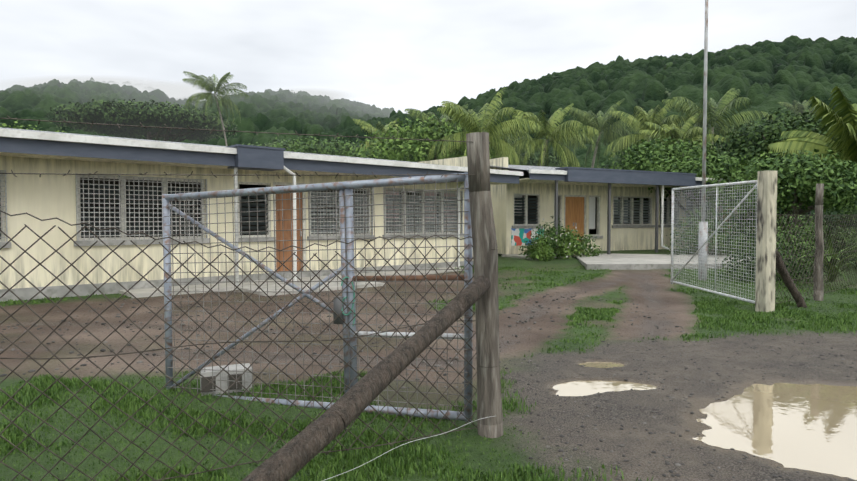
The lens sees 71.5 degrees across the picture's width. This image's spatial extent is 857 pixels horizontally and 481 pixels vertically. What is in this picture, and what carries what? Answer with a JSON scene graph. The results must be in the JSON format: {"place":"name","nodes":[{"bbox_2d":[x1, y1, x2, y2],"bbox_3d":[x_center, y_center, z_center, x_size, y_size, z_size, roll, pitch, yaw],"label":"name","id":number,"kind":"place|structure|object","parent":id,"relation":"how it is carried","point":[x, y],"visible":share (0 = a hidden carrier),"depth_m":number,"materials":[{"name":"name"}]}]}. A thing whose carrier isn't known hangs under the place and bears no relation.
{"place":"outdoors","nodes":[
{"label":"outdoors","id":0,"kind":"place"},
{"bbox_2d":[0,76,153,88],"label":"cloud","id":1,"kind":"structure","parent":0,"point":[33,82],"depth_m":537.28,"materials":[{"name":"white"}]},
{"bbox_2d":[65,80,167,92],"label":"cloud","id":2,"kind":"structure","parent":0,"point":[139,86],"depth_m":504.77,"materials":[{"name":"white"}]},
{"bbox_2d":[119,80,207,99],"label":"cloud","id":3,"kind":"structure","parent":0,"point":[177,91],"depth_m":523.84,"materials":[{"name":"white"}]},
{"bbox_2d":[69,88,395,145],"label":"hill forest","id":4,"kind":"object","parent":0,"point":[285,111],"visible":0.23,"depth_m":325.01,"materials":[{"name":"green plant"}]},
{"bbox_2d":[290,89,347,99],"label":"cloud","id":5,"kind":"structure","parent":0,"point":[332,95],"depth_m":559.42,"materials":[{"name":"white"}]},
{"bbox_2d":[0,367,653,480],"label":"grass","id":6,"kind":"structure","parent":0,"point":[56,389],"depth_m":3.98,"materials":[{"name":"green plant"}]},
{"bbox_2d":[0,230,856,480],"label":"ground","id":7,"kind":"structure","parent":0,"point":[643,289],"depth_m":5.81,"materials":[{"name":"brown soil"}]},
{"bbox_2d":[0,120,66,132],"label":"tree leaves","id":8,"kind":"object","parent":7,"relation":"on","point":[15,127],"visible":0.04,"depth_m":49.44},
{"bbox_2d":[200,363,251,395],"bbox_3d":[-1.702,1.170,5.007,0.400,0.190,0.231,-1,2,-23],"label":"concrete block","id":9,"kind":"object","parent":7,"relation":"on","point":[207,374],"depth_m":4.92,"materials":[{"name":"grey concrete"}]},
{"bbox_2d":[0,210,477,480],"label":"chain link fence","id":10,"kind":"object","parent":7,"relation":"on","point":[118,354],"visible":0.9,"depth_m":3.25,"materials":[{"name":"metal"}]},
{"bbox_2d":[0,127,522,301],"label":"wing","id":11,"kind":"structure","parent":7,"relation":"on","point":[129,204],"depth_m":12.37,"materials":[{"name":"beige paint"}]},
{"bbox_2d":[242,139,307,148],"bbox_3d":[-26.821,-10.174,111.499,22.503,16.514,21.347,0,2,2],"label":"bush","id":12,"kind":"object","parent":7,"relation":"on","point":[269,144],"visible":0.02,"depth_m":105.00,"materials":[{"name":"green plant"}]},
{"bbox_2d":[162,172,472,421],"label":"pipe gate","id":13,"kind":"structure","parent":7,"relation":"on","point":[348,187],"depth_m":4.44,"materials":[{"name":"grey metal"}]},
{"bbox_2d":[164,178,468,416],"bbox_3d":[-0.987,0.434,4.574,2.700,1.770,0.085,1,2,20],"label":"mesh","id":14,"kind":"object","parent":13,"relation":"attached to","point":[301,271],"visible":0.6,"depth_m":4.54,"materials":[{"name":"metal"}]},
{"bbox_2d":[341,276,354,325],"bbox_3d":[-0.600,0.452,4.425,0.106,0.371,0.042,0,2,2],"label":"gate rope","id":15,"kind":"object","parent":13,"relation":"attached to","point":[346,297],"visible":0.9,"depth_m":4.42,"materials":[{"name":"teal"}]},
{"bbox_2d":[269,133,365,156],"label":"tree leaves","id":16,"kind":"object","parent":7,"relation":"on","point":[316,147],"visible":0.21,"depth_m":55.87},
{"bbox_2d":[308,140,373,156],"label":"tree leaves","id":17,"kind":"object","parent":7,"relation":"on","point":[354,148],"depth_m":100.72,"materials":[{"name":"green plant"}]},
{"bbox_2d":[0,291,687,389],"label":"yard stones","id":18,"kind":"object","parent":7,"relation":"on","point":[183,324],"visible":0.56,"depth_m":7.95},
{"bbox_2d":[242,276,489,480],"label":"brace post","id":19,"kind":"object","parent":7,"relation":"on","point":[290,459],"visible":1,"depth_m":2.71,"materials":[{"name":"brown wood"}]},
{"bbox_2d":[466,132,502,437],"bbox_3d":[0.380,0.443,3.969,0.261,2.307,0.182,0,2,2],"label":"wooden gate post","id":20,"kind":"object","parent":7,"relation":"on","point":[485,262],"visible":0.9,"depth_m":3.90,"materials":[{"name":"grey wood"}]},
{"bbox_2d":[0,115,489,178],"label":"barbed wire","id":21,"kind":"object","parent":20,"relation":"attached to","point":[92,123],"visible":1,"depth_m":3.26,"materials":[{"name":"grey metal"}]},
{"bbox_2d":[323,416,493,480],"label":"loose wire","id":22,"kind":"object","parent":20,"relation":"attached to","point":[406,443],"visible":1,"depth_m":3.42,"materials":[{"name":"grey metal"}]},
{"bbox_2d":[527,235,555,261],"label":"shrub","id":23,"kind":"object","parent":7,"relation":"on","point":[534,252],"depth_m":18.62,"materials":[{"name":"green plant"}]},
{"bbox_2d":[519,218,567,260],"bbox_3d":[3.669,0.049,19.042,1.492,1.530,1.573,0,2,2],"label":"shrub","id":24,"kind":"object","parent":7,"relation":"on","point":[550,240],"depth_m":18.94,"materials":[{"name":"green plant"}]},
{"bbox_2d":[540,140,547,165],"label":"palm trunk","id":25,"kind":"object","parent":7,"relation":"on","point":[543,152],"visible":0.21,"depth_m":45.41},
{"bbox_2d":[504,103,600,166],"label":"palm fronds","id":26,"kind":"object","parent":25,"relation":"attached to","point":[567,135],"visible":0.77,"depth_m":44.84,"materials":[{"name":"green plant"}]},
{"bbox_2d":[508,152,582,166],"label":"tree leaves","id":27,"kind":"object","parent":7,"relation":"on","point":[535,161],"visible":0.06,"depth_m":56.40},
{"bbox_2d":[527,216,566,254],"bbox_3d":[4.126,-0.106,20.290,1.467,1.518,1.544,1,2,27],"label":"shrub","id":28,"kind":"object","parent":7,"relation":"on","point":[538,229],"visible":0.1,"depth_m":20.19,"materials":[{"name":"green plant"}]},
{"bbox_2d":[538,222,568,254],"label":"shrub","id":29,"kind":"object","parent":7,"relation":"on","point":[553,230],"visible":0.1,"depth_m":19.84,"materials":[{"name":"green plant"}]},
{"bbox_2d":[551,225,588,259],"bbox_3d":[4.646,0.146,19.240,1.586,1.288,1.334,0,2,2],"label":"shrub","id":30,"kind":"object","parent":7,"relation":"on","point":[566,239],"depth_m":18.99,"materials":[{"name":"green plant"}]},
{"bbox_2d":[562,227,601,256],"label":"shrub","id":31,"kind":"object","parent":7,"relation":"on","point":[595,251],"depth_m":19.51,"materials":[{"name":"green plant"}]},
{"bbox_2d":[591,132,600,167],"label":"palm trunk","id":32,"kind":"object","parent":7,"relation":"on","point":[594,156],"visible":0.12,"depth_m":57.11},
{"bbox_2d":[561,98,639,167],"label":"palm fronds","id":33,"kind":"object","parent":32,"relation":"attached to","point":[587,118],"visible":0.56,"depth_m":56.42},
{"bbox_2d":[599,156,626,168],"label":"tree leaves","id":34,"kind":"object","parent":7,"relation":"on","point":[606,166],"depth_m":49.45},
{"bbox_2d":[490,157,810,259],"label":"building","id":35,"kind":"structure","parent":7,"relation":"on","point":[608,209],"depth_m":21.82,"materials":[{"name":"beige paint"}]},
{"bbox_2d":[573,253,755,269],"bbox_3d":[7.647,0.774,18.751,5.829,0.470,6.800,0,2,9],"label":"concrete pad","id":36,"kind":"object","parent":7,"relation":"on","point":[610,261],"visible":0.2,"depth_m":16.95,"materials":[{"name":"grey concrete"}]},
{"bbox_2d":[473,300,856,356],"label":"verge grass","id":37,"kind":"structure","parent":7,"relation":"on","point":[833,323],"depth_m":8.30,"materials":[{"name":"green plant"}]},
{"bbox_2d":[500,330,856,377],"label":"road stones","id":38,"kind":"object","parent":7,"relation":"on","point":[709,371],"visible":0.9,"depth_m":6.21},
{"bbox_2d":[501,375,856,480],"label":"road stones","id":39,"kind":"object","parent":7,"relation":"on","point":[622,445],"visible":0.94,"depth_m":3.98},
{"bbox_2d":[665,189,698,248],"bbox_3d":[10.643,-1.149,24.899,1.784,3.560,2.874,1,2,23],"label":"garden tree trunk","id":40,"kind":"object","parent":7,"relation":"on","point":[689,195],"visible":0.1,"depth_m":24.35,"materials":[{"name":"green plant"}]},
{"bbox_2d":[637,152,752,205],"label":"garden tree leaves","id":41,"kind":"object","parent":40,"relation":"attached to","point":[716,165],"visible":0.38,"depth_m":23.20,"materials":[{"name":"green plant"}]},
{"bbox_2d":[698,0,707,280],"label":"flagpole","id":42,"kind":"object","parent":7,"relation":"on","point":[702,250],"visible":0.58,"depth_m":13.67,"materials":[{"name":"grey metal"}]},
{"bbox_2d":[553,362,856,479],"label":"puddle water","id":43,"kind":"structure","parent":7,"relation":"on","point":[810,427],"depth_m":4.29,"materials":[{"name":"beige liquid"}]},
{"bbox_2d":[665,195,755,255],"bbox_3d":[9.394,-0.379,20.110,2.633,2.364,3.111,0,2,2],"label":"hedge","id":44,"kind":"object","parent":7,"relation":"on","point":[695,236],"depth_m":20.05,"materials":[{"name":"green plant"}]},
{"bbox_2d":[709,203,788,254],"bbox_3d":[11.194,-0.352,20.706,2.694,2.141,2.818,0,2,2],"label":"hedge","id":45,"kind":"object","parent":7,"relation":"on","point":[741,226],"depth_m":20.56,"materials":[{"name":"green plant"}]},
{"bbox_2d":[755,170,776,312],"bbox_3d":[5.275,0.168,9.302,0.190,2.500,0.190,-1,2,-18],"label":"gate post","id":46,"kind":"object","parent":7,"relation":"on","point":[766,238],"visible":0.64,"depth_m":9.22,"materials":[{"name":"beige wood"}]},
{"bbox_2d":[671,180,756,303],"bbox_3d":[5.167,-0.039,10.956,0.048,2.014,3.048,0,2,-2],"label":"gate frame","id":47,"kind":"object","parent":46,"relation":"attached to","point":[714,232],"visible":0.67,"depth_m":10.76,"materials":[{"name":"grey metal"}]},
{"bbox_2d":[713,224,827,284],"bbox_3d":[7.815,0.400,13.587,2.675,1.586,2.489,0,2,2],"label":"bush","id":48,"kind":"object","parent":7,"relation":"on","point":[752,258],"depth_m":13.61,"materials":[{"name":"green plant"}]},
{"bbox_2d":[732,205,848,275],"bbox_3d":[9.201,0.051,15.529,2.580,2.179,3.028,0,2,2],"label":"bush","id":49,"kind":"object","parent":7,"relation":"on","point":[791,237],"depth_m":15.26,"materials":[{"name":"green plant"}]},
{"bbox_2d":[776,249,806,307],"bbox_3d":[5.797,0.612,9.614,1.040,1.174,0.143,-1,2,-27],"label":"brace","id":50,"kind":"object","parent":7,"relation":"on","point":[798,298],"visible":0.77,"depth_m":9.60,"materials":[{"name":"brown wood"}]},
{"bbox_2d":[747,206,837,252],"bbox_3d":[12.816,-0.445,21.283,2.512,2.346,2.943,0,2,2],"label":"hedge","id":51,"kind":"object","parent":7,"relation":"on","point":[782,224],"depth_m":20.96,"materials":[{"name":"green plant"}]},
{"bbox_2d":[782,173,814,256],"bbox_3d":[12.465,-0.778,19.245,1.736,3.273,2.306,1,2,16],"label":"garden tree","id":52,"kind":"object","parent":7,"relation":"on","point":[800,211],"visible":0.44,"depth_m":19.41,"materials":[{"name":"green plant"}]},
{"bbox_2d":[708,149,856,218],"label":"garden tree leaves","id":53,"kind":"object","parent":52,"relation":"attached to","point":[837,181],"visible":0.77,"depth_m":18.24,"materials":[{"name":"green plant"}]},
{"bbox_2d":[767,86,856,168],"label":"palm","id":54,"kind":"object","parent":7,"relation":"on","point":[844,144],"visible":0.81,"depth_m":21.33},
{"bbox_2d":[778,215,856,267],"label":"bush","id":55,"kind":"object","parent":7,"relation":"on","point":[842,256],"depth_m":15.89,"materials":[{"name":"green plant"}]},
{"bbox_2d":[813,184,823,300],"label":"fence posts","id":56,"kind":"object","parent":7,"relation":"on","point":[819,289],"visible":0.85,"depth_m":10.60,"materials":[{"name":"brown wood"}]},
{"bbox_2d":[775,214,856,303],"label":"fence","id":57,"kind":"object","parent":56,"relation":"attached to","point":[817,253],"visible":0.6,"depth_m":10.80,"materials":[{"name":"metal"}]},
{"bbox_2d":[785,208,855,248],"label":"hedge","id":58,"kind":"object","parent":7,"relation":"on","point":[838,213],"depth_m":21.28,"materials":[{"name":"green plant"}]},
{"bbox_2d":[797,231,856,281],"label":"strap leaf plant","id":59,"kind":"object","parent":7,"relation":"on","point":[831,258],"visible":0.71,"depth_m":12.27,"materials":[{"name":"green plant"}]},
{"bbox_2d":[831,227,856,270],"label":"bush","id":60,"kind":"object","parent":7,"relation":"on","point":[847,246],"depth_m":16.31,"materials":[{"name":"green plant"}]},
{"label":"palm trunk","id":61,"kind":"object","parent":7,"relation":"on","visible":0},
{"bbox_2d":[778,99,818,126],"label":"palm fronds","id":62,"kind":"object","parent":61,"relation":"attached to","point":[795,107],"visible":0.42,"depth_m":91.94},
{"bbox_2d":[0,265,856,322],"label":"grass","id":63,"kind":"structure","parent":0,"point":[590,275],"depth_m":11.81,"materials":[{"name":"green plant"}]},
{"bbox_2d":[0,0,856,113],"label":"sky","id":64,"kind":"structure","parent":0,"point":[401,55],"materials":[{"name":"white"}]},
{"bbox_2d":[553,55,734,79],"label":"hill emergent trees","id":65,"kind":"object","parent":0,"point":[667,65],"visible":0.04,"depth_m":239.71,"materials":[{"name":"green plant"}]},
{"bbox_2d":[601,136,721,170],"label":"garden tree leaves","id":66,"kind":"object","parent":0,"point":[645,155],"visible":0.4,"depth_m":29.03,"materials":[{"name":"green plant"}]},
{"bbox_2d":[672,184,756,298],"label":"wire mesh","id":67,"kind":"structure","parent":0,"point":[722,225],"depth_m":10.76,"materials":[{"name":"grey metal"}]},
{"bbox_2d":[710,150,850,208],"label":"tree leaves","id":68,"kind":"object","parent":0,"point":[761,155],"depth_m":23.34,"materials":[{"name":"green plant"}]},
{"label":"ground","id":69,"kind":"structure","parent":0,"visible":0},
{"bbox_2d":[0,77,198,132],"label":"hill forest","id":70,"kind":"object","parent":69,"relation":"on","point":[35,102],"visible":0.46,"depth_m":376.16,"materials":[{"name":"green plant"}]},
{"bbox_2d":[45,99,239,141],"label":"rain tree","id":71,"kind":"object","parent":69,"relation":"on","point":[120,112],"depth_m":89.36,"materials":[{"name":"green plant"}]},
{"bbox_2d":[182,71,248,145],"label":"tall palm","id":72,"kind":"object","parent":69,"relation":"on","point":[206,85],"depth_m":77.54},
{"bbox_2d":[344,113,508,161],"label":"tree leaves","id":73,"kind":"object","parent":69,"relation":"on","point":[397,150],"depth_m":43.68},
{"bbox_2d":[353,119,413,157],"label":"palm fronds","id":74,"kind":"object","parent":73,"relation":"on","point":[371,128],"visible":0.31,"depth_m":57.17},
{"bbox_2d":[403,104,493,161],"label":"palm fronds","id":75,"kind":"object","parent":73,"relation":"on","point":[414,112],"visible":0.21,"depth_m":47.40,"materials":[{"name":"green plant"}]},
{"bbox_2d":[300,35,856,231],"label":"hill forest","id":76,"kind":"object","parent":69,"relation":"on","point":[765,76],"visible":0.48,"depth_m":181.55,"materials":[{"name":"green plant"}]},
{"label":"palm trunk","id":77,"kind":"object","parent":69,"relation":"on","visible":0},
{"bbox_2d":[662,88,772,151],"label":"palm fronds","id":78,"kind":"object","parent":77,"relation":"attached to","point":[716,115],"visible":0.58,"depth_m":45.60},
{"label":"palm trunk","id":79,"kind":"object","parent":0,"visible":0},
{"bbox_2d":[604,102,709,160],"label":"palm fronds","id":80,"kind":"object","parent":79,"relation":"attached to","point":[630,139],"visible":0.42,"depth_m":48.13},
{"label":"palm trunk","id":81,"kind":"object","parent":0,"visible":0},
{"bbox_2d":[489,132,540,165],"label":"palm fronds","id":82,"kind":"object","parent":81,"relation":"attached to","point":[519,156],"visible":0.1,"depth_m":55.18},
{"bbox_3d":[17.048,-2.345,27.858,3.577,5.766,3.038,0,2,2],"label":"tree trunk","id":83,"kind":"object","parent":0,"visible":0},
{"bbox_2d":[709,107,846,163],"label":"leaves","id":84,"kind":"object","parent":83,"relation":"attached to","point":[752,140],"visible":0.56,"depth_m":27.09,"materials":[{"name":"green plant"}]},
{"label":"tree trunk","id":85,"kind":"object","parent":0,"visible":0},
{"bbox_2d":[729,159,853,211],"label":"garden tree leaves","id":86,"kind":"object","parent":85,"relation":"attached to","point":[779,200],"depth_m":19.98,"materials":[{"name":"green plant"}]},
{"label":"palm trunk","id":87,"kind":"object","parent":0,"visible":0},
{"bbox_2d":[427,87,542,164],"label":"palm fronds","id":88,"kind":"object","parent":87,"relation":"attached to","point":[462,114],"visible":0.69,"depth_m":39.39,"materials":[{"name":"green plant"}]},
{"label":"palm trunk","id":89,"kind":"object","parent":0,"visible":0},
{"bbox_2d":[640,113,725,148],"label":"palm fronds","id":90,"kind":"object","parent":89,"relation":"attached to","point":[672,132],"visible":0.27,"depth_m":42.88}
]}

